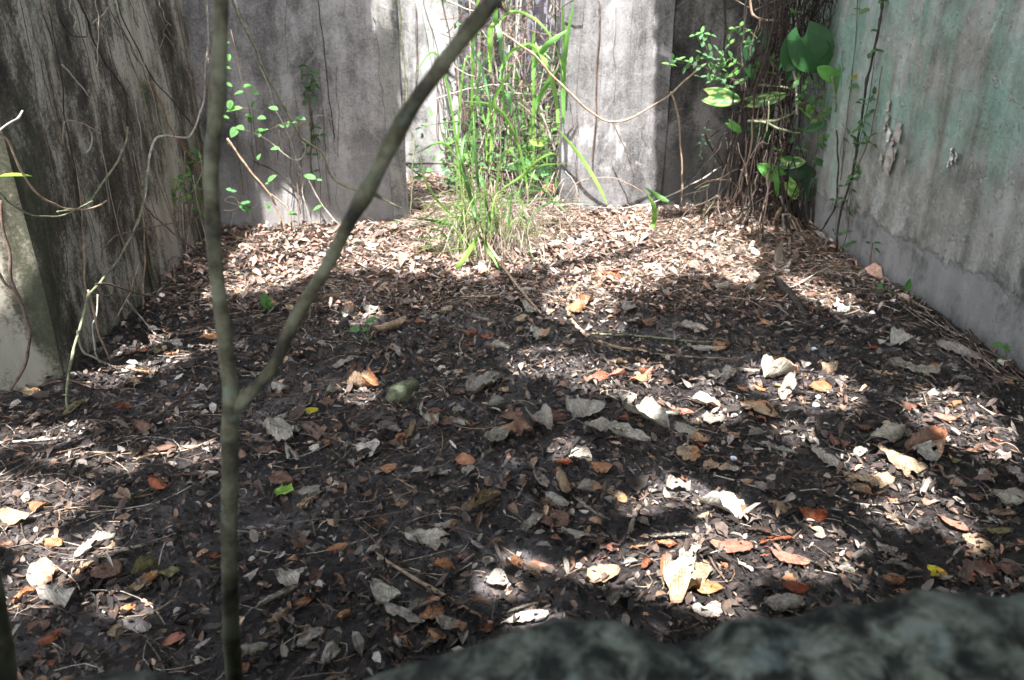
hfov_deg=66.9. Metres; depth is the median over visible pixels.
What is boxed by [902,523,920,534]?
fallen leaf
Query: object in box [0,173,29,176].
green leaf
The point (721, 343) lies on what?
fallen leaf
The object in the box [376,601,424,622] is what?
fallen leaf
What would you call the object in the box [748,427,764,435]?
fallen leaf
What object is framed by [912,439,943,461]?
fallen leaf
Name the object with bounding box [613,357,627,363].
fallen leaf
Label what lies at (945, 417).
fallen leaf
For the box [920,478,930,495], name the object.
fallen leaf
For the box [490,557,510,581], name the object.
fallen leaf
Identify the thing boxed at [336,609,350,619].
fallen leaf
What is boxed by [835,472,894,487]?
fallen leaf
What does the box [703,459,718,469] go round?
fallen leaf
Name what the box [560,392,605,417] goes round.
fallen leaf
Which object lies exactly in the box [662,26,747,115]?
leafy sprig
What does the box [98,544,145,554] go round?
twig
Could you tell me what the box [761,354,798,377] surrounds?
fallen leaf
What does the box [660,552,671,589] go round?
fallen leaf
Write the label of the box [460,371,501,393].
fallen leaf
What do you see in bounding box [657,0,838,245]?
vine tangle
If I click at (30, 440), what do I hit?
stick
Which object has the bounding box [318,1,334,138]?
vine
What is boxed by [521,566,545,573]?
fallen leaf
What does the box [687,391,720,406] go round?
fallen leaf
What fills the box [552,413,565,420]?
fallen leaf
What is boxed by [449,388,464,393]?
fallen leaf
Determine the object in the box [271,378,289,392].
fallen leaf
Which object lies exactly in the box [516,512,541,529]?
fallen leaf
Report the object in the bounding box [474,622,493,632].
fallen leaf
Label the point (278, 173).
vine
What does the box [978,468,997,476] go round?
fallen leaf
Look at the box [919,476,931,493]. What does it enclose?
fallen leaf
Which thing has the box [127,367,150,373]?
fallen leaf
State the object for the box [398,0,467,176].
pale wall
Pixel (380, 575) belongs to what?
stick
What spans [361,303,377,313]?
fallen leaf
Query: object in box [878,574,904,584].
fallen leaf
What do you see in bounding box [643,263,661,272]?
fallen leaf
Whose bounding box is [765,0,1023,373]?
teal wall
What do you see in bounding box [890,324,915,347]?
fallen leaf
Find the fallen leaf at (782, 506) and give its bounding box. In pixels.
[764,500,791,512]
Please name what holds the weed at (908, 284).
on the ground at (598, 609)
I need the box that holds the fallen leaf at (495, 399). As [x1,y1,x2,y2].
[486,393,507,405]
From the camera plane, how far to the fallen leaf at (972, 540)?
2.49 m
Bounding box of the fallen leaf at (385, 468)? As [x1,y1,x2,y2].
[378,463,395,472]
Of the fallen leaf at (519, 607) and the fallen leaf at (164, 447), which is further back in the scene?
the fallen leaf at (164, 447)
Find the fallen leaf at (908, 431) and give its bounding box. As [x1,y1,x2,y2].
[904,428,913,435]
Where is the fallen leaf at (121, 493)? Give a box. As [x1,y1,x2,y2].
[110,486,130,500]
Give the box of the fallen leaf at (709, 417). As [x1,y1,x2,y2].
[698,411,724,423]
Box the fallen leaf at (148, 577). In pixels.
[124,570,158,590]
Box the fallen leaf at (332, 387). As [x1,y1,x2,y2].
[325,383,342,395]
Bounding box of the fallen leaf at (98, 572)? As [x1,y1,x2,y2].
[87,558,121,577]
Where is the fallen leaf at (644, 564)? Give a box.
[641,557,653,567]
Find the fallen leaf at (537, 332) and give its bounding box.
[527,324,550,338]
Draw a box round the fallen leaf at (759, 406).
[740,400,777,416]
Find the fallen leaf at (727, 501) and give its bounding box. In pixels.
[692,490,742,519]
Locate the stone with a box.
[385,379,418,403]
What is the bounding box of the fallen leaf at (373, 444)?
[353,438,379,457]
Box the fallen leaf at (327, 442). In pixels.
[318,436,336,444]
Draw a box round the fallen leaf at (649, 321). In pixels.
[637,316,656,325]
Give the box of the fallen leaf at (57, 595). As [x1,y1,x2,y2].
[31,584,76,607]
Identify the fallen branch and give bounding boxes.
[565,280,730,358]
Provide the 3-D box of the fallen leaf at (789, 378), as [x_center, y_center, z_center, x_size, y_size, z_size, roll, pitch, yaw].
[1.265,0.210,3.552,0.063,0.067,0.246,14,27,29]
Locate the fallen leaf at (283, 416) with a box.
[274,411,287,418]
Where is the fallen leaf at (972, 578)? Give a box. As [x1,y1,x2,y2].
[956,572,979,583]
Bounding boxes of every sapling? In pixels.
[0,569,17,679]
[203,0,509,679]
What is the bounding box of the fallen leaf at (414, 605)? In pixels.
[408,595,439,610]
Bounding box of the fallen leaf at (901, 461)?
[873,443,926,472]
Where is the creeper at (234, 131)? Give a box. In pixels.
[224,29,263,136]
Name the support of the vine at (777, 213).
on the ground at (598, 609)
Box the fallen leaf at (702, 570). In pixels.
[684,562,712,582]
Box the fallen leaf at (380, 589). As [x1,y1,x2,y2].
[368,578,400,603]
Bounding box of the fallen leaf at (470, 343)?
[462,341,473,345]
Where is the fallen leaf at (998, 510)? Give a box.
[986,508,1015,515]
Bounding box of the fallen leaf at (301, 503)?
[294,496,316,509]
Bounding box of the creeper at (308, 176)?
[257,106,321,214]
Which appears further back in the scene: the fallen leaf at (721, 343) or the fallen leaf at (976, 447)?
the fallen leaf at (721, 343)
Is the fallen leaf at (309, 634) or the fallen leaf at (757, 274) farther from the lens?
the fallen leaf at (757, 274)
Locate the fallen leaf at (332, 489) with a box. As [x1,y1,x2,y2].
[324,480,342,492]
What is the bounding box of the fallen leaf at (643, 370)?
[636,367,654,373]
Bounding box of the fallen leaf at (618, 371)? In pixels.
[610,368,626,374]
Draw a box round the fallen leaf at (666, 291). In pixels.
[658,285,670,298]
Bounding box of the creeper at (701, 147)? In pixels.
[693,127,716,173]
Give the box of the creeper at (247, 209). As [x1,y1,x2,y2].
[225,187,253,213]
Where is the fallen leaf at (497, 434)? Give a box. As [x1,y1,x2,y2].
[480,421,515,441]
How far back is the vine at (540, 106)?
6.63 m
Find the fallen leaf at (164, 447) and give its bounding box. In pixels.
[144,444,174,451]
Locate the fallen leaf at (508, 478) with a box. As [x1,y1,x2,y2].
[503,475,514,482]
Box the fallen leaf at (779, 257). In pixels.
[774,241,799,270]
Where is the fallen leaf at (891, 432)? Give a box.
[864,422,905,442]
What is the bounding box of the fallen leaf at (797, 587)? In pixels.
[777,581,808,593]
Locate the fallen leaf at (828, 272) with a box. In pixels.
[801,269,835,274]
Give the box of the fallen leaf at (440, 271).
[432,266,444,276]
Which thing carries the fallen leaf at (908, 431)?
on the ground at (598, 609)
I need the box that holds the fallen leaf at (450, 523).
[431,519,457,528]
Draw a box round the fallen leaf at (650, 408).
[619,396,670,429]
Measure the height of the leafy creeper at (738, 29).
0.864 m
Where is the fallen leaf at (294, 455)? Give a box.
[284,443,299,459]
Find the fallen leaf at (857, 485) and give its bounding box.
[848,482,871,495]
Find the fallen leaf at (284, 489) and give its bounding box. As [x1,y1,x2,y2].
[274,482,293,494]
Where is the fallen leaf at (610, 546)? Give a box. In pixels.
[602,542,618,551]
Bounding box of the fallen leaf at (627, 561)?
[621,557,637,563]
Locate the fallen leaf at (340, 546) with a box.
[324,542,347,553]
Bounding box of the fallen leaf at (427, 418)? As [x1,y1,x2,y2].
[416,408,443,424]
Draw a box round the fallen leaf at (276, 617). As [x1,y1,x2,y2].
[262,607,288,622]
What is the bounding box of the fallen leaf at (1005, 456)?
[992,449,1010,460]
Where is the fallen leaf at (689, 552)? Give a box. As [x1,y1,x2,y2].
[677,541,700,558]
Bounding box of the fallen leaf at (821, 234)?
[813,230,829,240]
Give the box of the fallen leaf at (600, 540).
[584,533,606,544]
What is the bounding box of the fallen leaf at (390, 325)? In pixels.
[371,315,406,332]
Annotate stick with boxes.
[0,379,136,393]
[0,436,67,443]
[61,435,143,483]
[65,437,217,455]
[151,365,195,420]
[324,341,458,356]
[366,559,395,586]
[371,471,420,499]
[371,549,492,623]
[436,515,485,582]
[459,334,475,360]
[477,221,554,321]
[592,333,712,342]
[625,166,720,208]
[706,548,728,582]
[713,474,776,493]
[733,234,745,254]
[771,274,810,318]
[790,268,831,287]
[800,342,856,374]
[800,488,908,505]
[838,392,918,431]
[854,509,892,546]
[857,373,940,399]
[875,399,939,401]
[914,323,1023,376]
[973,543,1016,560]
[980,405,1022,420]
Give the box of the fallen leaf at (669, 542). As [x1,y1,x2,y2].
[655,539,674,544]
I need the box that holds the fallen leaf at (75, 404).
[58,398,87,420]
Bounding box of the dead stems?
[420,0,572,199]
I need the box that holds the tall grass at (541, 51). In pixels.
[413,0,573,202]
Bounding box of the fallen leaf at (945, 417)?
[932,411,956,420]
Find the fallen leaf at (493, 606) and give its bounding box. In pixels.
[492,596,495,618]
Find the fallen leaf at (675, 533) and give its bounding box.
[644,531,688,537]
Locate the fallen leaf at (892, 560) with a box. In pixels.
[878,557,914,570]
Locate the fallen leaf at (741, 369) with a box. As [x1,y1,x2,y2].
[723,363,761,371]
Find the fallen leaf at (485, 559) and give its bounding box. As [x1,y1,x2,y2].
[477,556,494,563]
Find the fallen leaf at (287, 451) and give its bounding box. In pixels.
[284,440,289,458]
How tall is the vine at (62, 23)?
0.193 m
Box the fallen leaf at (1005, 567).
[993,561,1019,576]
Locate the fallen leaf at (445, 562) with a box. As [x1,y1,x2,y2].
[432,557,454,568]
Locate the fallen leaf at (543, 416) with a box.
[525,403,552,430]
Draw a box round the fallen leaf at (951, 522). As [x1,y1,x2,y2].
[938,514,968,530]
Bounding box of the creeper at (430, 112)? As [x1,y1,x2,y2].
[407,110,435,186]
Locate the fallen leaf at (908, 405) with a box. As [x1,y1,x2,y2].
[895,399,916,410]
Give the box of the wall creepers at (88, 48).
[8,0,859,307]
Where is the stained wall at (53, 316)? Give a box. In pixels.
[0,0,204,391]
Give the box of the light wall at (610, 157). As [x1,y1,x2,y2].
[558,0,675,210]
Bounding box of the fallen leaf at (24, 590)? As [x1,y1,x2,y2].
[7,586,35,605]
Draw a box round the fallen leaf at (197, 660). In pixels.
[191,650,205,664]
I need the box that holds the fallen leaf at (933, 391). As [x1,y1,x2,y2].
[922,388,958,395]
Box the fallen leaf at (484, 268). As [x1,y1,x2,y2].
[478,260,486,274]
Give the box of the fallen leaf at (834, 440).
[825,432,850,448]
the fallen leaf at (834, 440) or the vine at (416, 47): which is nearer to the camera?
the fallen leaf at (834, 440)
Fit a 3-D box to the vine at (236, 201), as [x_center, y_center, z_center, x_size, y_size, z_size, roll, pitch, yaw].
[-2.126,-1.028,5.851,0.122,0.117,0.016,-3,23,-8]
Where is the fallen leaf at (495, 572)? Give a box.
[484,568,508,584]
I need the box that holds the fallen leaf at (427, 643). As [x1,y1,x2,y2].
[415,638,436,651]
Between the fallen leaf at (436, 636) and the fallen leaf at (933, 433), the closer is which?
the fallen leaf at (436, 636)
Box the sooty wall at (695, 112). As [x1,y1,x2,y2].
[660,0,787,208]
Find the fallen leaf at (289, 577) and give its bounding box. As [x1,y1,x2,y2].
[269,566,307,585]
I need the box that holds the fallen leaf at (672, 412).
[666,411,679,414]
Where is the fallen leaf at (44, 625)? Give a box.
[22,619,49,633]
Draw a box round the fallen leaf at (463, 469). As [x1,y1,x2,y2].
[461,464,469,472]
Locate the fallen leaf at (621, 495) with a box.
[607,484,626,501]
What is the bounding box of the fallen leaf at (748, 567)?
[737,558,753,570]
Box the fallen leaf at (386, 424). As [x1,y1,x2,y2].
[377,419,394,429]
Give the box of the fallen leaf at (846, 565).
[834,562,854,572]
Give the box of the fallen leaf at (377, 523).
[366,517,388,527]
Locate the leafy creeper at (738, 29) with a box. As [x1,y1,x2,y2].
[725,8,802,118]
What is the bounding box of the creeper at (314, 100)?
[298,59,325,173]
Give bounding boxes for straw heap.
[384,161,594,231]
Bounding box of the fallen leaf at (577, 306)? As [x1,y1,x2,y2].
[568,300,585,313]
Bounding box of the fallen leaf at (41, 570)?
[26,557,59,586]
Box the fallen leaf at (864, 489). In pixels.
[848,483,871,495]
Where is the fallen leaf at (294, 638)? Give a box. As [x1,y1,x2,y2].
[291,628,297,650]
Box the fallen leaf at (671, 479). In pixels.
[664,474,690,490]
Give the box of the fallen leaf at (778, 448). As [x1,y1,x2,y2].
[751,440,796,452]
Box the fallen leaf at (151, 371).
[149,365,159,378]
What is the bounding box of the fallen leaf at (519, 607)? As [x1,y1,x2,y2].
[502,602,538,614]
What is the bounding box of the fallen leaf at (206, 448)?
[202,445,212,451]
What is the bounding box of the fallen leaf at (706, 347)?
[687,345,726,350]
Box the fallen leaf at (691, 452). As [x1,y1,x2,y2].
[672,445,700,460]
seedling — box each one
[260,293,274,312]
[345,317,376,342]
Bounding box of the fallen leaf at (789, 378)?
[778,370,796,399]
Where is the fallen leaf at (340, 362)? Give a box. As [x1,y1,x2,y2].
[332,355,357,367]
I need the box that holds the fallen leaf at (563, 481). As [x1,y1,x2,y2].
[556,469,570,492]
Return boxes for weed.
[866,241,880,264]
[877,279,922,299]
[992,342,1009,363]
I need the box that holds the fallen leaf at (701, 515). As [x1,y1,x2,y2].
[698,511,708,518]
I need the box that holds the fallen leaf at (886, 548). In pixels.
[873,539,898,554]
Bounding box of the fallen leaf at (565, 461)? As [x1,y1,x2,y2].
[553,458,571,464]
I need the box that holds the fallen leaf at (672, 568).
[663,553,695,599]
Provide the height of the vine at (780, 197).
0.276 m
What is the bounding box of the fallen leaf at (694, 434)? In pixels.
[670,420,709,442]
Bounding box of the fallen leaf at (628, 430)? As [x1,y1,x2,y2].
[572,416,650,440]
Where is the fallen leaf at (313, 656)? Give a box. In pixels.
[302,651,317,663]
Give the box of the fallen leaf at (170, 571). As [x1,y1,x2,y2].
[157,565,179,576]
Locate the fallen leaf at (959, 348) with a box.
[928,339,983,360]
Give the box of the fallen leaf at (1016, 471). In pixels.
[1003,465,1023,482]
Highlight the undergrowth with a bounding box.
[436,0,560,204]
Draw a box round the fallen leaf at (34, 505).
[26,500,46,511]
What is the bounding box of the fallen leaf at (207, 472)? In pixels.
[196,470,218,474]
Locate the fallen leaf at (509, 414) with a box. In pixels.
[500,409,522,418]
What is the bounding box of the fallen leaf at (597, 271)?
[594,269,618,280]
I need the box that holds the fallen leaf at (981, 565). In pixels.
[972,559,997,575]
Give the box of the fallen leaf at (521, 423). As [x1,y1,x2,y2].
[514,412,533,435]
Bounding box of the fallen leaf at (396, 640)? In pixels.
[386,634,414,648]
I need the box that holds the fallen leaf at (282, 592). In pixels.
[248,583,299,610]
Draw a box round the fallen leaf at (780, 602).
[760,593,805,611]
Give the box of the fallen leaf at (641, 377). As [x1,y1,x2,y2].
[629,372,651,381]
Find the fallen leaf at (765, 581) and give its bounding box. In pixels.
[752,577,773,587]
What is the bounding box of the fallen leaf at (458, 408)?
[452,404,466,412]
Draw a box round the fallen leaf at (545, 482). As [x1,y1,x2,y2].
[533,465,549,486]
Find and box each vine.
[0,110,22,130]
[0,133,106,210]
[0,192,92,216]
[0,200,31,390]
[0,273,12,289]
[48,11,80,215]
[56,0,86,37]
[56,126,128,212]
[61,64,87,95]
[62,120,101,142]
[65,171,148,407]
[76,330,112,366]
[77,0,127,125]
[77,176,94,308]
[85,127,92,153]
[87,289,110,360]
[91,3,115,25]
[91,271,180,297]
[92,294,100,363]
[94,276,208,299]
[100,215,203,260]
[111,295,137,315]
[115,3,153,140]
[117,0,203,144]
[117,263,138,317]
[126,146,204,256]
[126,299,155,334]
[130,81,141,150]
[136,0,208,225]
[142,206,145,306]
[147,75,201,170]
[158,1,207,86]
[175,0,207,111]
[181,190,184,237]
[193,175,204,233]
[199,56,205,93]
[223,196,238,211]
[227,138,283,231]
[228,143,291,230]
[231,0,401,208]
[234,126,305,160]
[253,160,294,195]
[259,65,338,223]
[293,171,299,225]
[298,173,313,225]
[309,98,314,185]
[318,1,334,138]
[398,0,415,213]
[406,162,511,173]
[406,163,443,193]
[415,3,416,86]
[436,85,444,148]
[440,82,480,114]
[445,110,462,158]
[446,0,472,11]
[501,32,696,122]
[503,4,512,36]
[531,83,544,124]
[540,113,556,152]
[562,203,655,208]
[565,171,579,213]
[570,105,577,181]
[574,177,642,191]
[592,0,600,161]
[612,123,633,176]
[670,92,683,206]
[693,184,709,210]
[695,168,741,187]
[699,180,720,219]
[704,127,723,164]
[705,119,723,168]
[705,179,738,189]
[721,0,726,73]
[747,95,822,122]
[749,0,779,21]
[754,120,808,133]
[759,84,794,93]
[764,207,781,253]
[766,101,768,132]
[779,195,802,229]
[782,213,790,252]
[784,213,801,229]
[789,216,802,244]
[792,70,798,114]
[806,201,809,221]
[811,183,814,225]
[816,130,839,235]
[821,78,824,152]
[831,76,836,112]
[835,0,883,248]
[842,66,882,252]
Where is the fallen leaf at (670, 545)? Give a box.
[655,540,678,546]
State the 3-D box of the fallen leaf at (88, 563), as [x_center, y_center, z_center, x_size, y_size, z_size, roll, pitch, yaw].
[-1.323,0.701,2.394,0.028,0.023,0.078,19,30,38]
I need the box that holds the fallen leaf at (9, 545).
[0,539,14,546]
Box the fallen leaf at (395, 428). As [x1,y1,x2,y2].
[376,421,400,431]
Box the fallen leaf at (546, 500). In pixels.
[534,496,556,506]
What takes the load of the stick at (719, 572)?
on the ground at (598, 609)
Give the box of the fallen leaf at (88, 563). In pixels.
[72,561,94,575]
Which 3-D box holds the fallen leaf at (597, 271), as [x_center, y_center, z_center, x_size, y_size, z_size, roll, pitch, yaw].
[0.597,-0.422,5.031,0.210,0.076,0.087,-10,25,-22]
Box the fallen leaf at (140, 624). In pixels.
[122,616,150,632]
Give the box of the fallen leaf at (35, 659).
[18,656,38,669]
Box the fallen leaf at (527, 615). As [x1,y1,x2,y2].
[499,609,548,625]
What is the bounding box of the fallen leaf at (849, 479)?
[841,470,858,481]
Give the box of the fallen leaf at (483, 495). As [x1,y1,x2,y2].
[454,488,500,513]
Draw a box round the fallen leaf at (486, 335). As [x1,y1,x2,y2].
[479,332,492,338]
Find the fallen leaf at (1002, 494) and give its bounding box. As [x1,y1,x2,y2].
[992,487,1023,505]
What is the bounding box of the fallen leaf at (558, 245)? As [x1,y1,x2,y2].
[550,240,565,246]
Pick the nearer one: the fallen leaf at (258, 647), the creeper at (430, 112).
the fallen leaf at (258, 647)
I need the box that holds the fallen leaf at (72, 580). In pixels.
[65,573,86,582]
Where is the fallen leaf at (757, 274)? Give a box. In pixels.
[747,270,765,282]
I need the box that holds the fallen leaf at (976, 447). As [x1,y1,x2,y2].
[972,442,996,450]
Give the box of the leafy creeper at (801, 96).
[773,72,831,169]
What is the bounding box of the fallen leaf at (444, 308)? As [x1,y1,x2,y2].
[440,304,452,310]
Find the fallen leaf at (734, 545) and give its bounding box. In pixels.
[718,539,751,552]
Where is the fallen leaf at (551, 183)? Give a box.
[540,182,557,193]
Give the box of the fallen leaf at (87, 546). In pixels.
[68,530,115,559]
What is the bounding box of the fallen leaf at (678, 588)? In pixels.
[669,567,701,603]
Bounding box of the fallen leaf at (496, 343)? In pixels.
[483,339,509,348]
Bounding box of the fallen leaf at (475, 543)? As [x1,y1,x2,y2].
[469,537,484,548]
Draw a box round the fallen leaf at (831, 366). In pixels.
[817,359,837,373]
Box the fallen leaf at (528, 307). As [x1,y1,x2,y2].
[520,297,537,312]
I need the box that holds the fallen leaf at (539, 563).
[532,559,548,566]
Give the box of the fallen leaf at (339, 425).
[331,423,342,428]
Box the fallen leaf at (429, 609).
[416,604,444,619]
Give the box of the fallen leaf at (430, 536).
[398,526,448,550]
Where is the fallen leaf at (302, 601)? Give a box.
[294,596,310,605]
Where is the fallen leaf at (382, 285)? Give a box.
[374,281,387,294]
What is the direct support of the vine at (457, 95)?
attached to the dead stems
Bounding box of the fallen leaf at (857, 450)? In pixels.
[852,446,867,455]
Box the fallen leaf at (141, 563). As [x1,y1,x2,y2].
[126,555,159,577]
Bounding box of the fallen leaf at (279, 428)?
[264,415,298,441]
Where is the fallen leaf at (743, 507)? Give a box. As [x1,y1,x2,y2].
[740,504,750,514]
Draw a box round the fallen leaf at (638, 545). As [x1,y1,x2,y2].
[629,541,652,548]
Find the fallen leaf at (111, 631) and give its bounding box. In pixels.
[107,623,124,635]
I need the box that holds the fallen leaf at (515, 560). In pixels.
[505,555,522,569]
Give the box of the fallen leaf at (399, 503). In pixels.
[391,500,408,506]
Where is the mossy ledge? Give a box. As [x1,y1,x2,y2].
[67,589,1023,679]
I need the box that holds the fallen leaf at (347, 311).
[341,303,355,316]
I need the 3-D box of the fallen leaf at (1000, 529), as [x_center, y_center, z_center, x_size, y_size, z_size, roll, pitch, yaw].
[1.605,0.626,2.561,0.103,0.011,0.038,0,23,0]
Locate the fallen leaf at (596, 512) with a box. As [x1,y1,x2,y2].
[573,494,607,519]
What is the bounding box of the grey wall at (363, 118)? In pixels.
[182,0,408,227]
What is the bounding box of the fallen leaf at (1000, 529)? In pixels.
[982,526,1013,533]
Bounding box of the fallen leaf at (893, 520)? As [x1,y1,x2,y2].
[884,512,903,524]
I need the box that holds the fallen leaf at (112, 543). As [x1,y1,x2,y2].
[100,540,114,548]
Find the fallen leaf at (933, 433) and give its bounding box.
[905,425,947,452]
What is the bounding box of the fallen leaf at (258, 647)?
[241,642,267,655]
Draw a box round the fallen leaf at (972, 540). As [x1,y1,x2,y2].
[962,533,994,557]
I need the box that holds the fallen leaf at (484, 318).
[471,313,494,323]
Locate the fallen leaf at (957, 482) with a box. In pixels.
[950,477,966,486]
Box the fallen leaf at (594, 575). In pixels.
[583,564,619,585]
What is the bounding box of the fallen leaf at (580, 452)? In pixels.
[563,447,591,461]
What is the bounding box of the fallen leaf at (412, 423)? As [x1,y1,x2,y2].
[406,418,415,437]
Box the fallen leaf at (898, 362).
[882,357,940,376]
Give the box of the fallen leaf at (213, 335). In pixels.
[201,332,216,339]
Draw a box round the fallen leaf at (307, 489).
[294,485,324,496]
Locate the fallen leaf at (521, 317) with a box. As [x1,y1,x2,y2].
[513,314,528,320]
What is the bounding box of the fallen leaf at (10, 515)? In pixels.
[0,507,29,524]
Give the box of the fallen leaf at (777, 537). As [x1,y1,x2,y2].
[757,534,794,543]
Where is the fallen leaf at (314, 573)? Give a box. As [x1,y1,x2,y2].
[309,567,323,587]
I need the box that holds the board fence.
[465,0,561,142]
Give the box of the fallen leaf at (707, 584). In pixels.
[694,579,722,593]
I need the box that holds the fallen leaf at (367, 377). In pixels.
[341,366,378,386]
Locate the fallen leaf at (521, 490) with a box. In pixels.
[514,478,528,501]
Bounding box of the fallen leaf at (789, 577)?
[779,574,797,580]
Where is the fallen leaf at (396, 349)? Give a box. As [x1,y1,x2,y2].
[388,343,402,355]
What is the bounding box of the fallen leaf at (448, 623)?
[431,613,466,633]
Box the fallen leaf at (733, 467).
[719,462,740,470]
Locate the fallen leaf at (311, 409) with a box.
[305,407,318,413]
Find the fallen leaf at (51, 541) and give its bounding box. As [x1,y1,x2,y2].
[42,537,63,548]
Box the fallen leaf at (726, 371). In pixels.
[707,365,737,379]
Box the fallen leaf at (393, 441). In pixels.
[388,438,403,445]
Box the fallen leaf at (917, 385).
[906,383,921,386]
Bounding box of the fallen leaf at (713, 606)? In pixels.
[686,601,722,617]
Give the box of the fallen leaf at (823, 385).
[809,380,831,391]
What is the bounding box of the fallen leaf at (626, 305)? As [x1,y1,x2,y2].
[621,300,639,310]
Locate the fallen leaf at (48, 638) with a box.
[34,625,63,645]
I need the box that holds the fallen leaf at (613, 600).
[600,587,631,605]
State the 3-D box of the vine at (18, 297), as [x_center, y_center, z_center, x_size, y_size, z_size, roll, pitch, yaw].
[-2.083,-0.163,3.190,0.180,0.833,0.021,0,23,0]
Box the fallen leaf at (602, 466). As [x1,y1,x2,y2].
[587,461,613,472]
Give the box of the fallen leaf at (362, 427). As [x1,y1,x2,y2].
[353,424,367,430]
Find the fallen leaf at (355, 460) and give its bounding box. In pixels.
[351,455,361,462]
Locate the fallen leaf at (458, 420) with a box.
[448,417,475,425]
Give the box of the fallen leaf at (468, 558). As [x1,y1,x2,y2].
[459,553,474,563]
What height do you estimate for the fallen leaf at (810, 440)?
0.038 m
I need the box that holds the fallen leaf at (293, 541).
[291,534,306,548]
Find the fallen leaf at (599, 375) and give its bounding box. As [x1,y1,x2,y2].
[581,371,608,380]
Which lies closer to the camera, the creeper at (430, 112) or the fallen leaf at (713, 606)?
the fallen leaf at (713, 606)
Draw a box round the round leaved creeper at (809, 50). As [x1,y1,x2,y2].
[701,20,841,201]
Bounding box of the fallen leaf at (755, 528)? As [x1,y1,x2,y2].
[741,525,771,533]
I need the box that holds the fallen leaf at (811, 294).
[802,292,816,298]
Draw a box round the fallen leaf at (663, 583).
[662,559,666,588]
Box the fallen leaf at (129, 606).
[107,604,134,614]
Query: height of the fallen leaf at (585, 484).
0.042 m
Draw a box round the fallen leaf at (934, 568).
[927,565,947,576]
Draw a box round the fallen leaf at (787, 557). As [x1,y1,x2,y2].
[764,546,809,564]
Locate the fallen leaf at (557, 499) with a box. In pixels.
[540,491,568,506]
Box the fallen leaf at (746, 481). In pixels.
[737,478,753,483]
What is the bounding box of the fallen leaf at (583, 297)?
[579,292,593,304]
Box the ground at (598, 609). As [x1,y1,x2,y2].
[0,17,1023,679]
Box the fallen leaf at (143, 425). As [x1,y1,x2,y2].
[130,419,154,432]
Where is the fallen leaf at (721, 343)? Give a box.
[716,340,733,345]
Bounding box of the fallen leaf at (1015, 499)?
[991,492,1023,505]
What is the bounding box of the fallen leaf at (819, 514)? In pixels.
[791,506,827,521]
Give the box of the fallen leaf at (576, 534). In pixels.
[557,526,591,538]
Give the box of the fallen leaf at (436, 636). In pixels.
[427,626,446,639]
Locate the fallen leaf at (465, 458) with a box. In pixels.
[451,453,475,464]
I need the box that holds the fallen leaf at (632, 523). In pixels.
[627,508,637,537]
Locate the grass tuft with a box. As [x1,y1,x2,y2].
[375,112,668,275]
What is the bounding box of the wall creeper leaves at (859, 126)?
[830,0,888,249]
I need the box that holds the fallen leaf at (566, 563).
[563,552,569,573]
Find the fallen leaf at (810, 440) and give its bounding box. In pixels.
[803,432,813,442]
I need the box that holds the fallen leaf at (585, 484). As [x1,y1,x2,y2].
[573,478,601,491]
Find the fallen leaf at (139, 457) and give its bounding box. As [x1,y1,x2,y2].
[132,453,158,460]
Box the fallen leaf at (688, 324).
[672,320,707,330]
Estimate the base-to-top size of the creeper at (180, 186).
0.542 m
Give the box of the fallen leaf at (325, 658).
[321,626,341,670]
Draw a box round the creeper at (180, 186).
[170,148,203,225]
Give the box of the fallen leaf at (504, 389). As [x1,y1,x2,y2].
[497,386,508,391]
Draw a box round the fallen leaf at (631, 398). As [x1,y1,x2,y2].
[618,391,635,403]
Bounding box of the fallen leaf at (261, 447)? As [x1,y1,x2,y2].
[254,445,272,452]
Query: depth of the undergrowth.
6.95 m
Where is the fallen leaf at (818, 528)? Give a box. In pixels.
[809,525,824,533]
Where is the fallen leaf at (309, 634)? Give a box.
[294,626,322,648]
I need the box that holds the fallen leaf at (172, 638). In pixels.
[157,632,185,644]
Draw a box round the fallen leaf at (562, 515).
[537,509,568,526]
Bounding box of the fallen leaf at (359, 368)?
[347,361,363,386]
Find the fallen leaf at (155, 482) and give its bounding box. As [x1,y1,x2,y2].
[145,475,166,489]
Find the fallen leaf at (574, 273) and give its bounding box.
[570,269,586,274]
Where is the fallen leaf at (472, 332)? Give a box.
[465,329,476,334]
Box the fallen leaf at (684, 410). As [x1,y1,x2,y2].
[671,408,693,414]
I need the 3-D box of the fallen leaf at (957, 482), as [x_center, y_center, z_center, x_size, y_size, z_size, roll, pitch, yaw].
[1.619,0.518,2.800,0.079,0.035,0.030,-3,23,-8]
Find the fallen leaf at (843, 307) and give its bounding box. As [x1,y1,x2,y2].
[833,300,849,311]
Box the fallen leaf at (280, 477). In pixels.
[266,470,293,485]
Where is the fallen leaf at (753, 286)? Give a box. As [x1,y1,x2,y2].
[745,280,764,291]
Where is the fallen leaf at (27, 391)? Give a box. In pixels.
[18,387,40,395]
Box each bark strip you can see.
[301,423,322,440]
[308,421,326,438]
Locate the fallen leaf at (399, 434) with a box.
[395,432,405,439]
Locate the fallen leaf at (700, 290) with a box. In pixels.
[694,287,703,295]
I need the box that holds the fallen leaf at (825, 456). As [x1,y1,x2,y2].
[806,444,846,468]
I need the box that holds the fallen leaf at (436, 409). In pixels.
[423,407,440,413]
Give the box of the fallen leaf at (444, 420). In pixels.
[436,416,452,424]

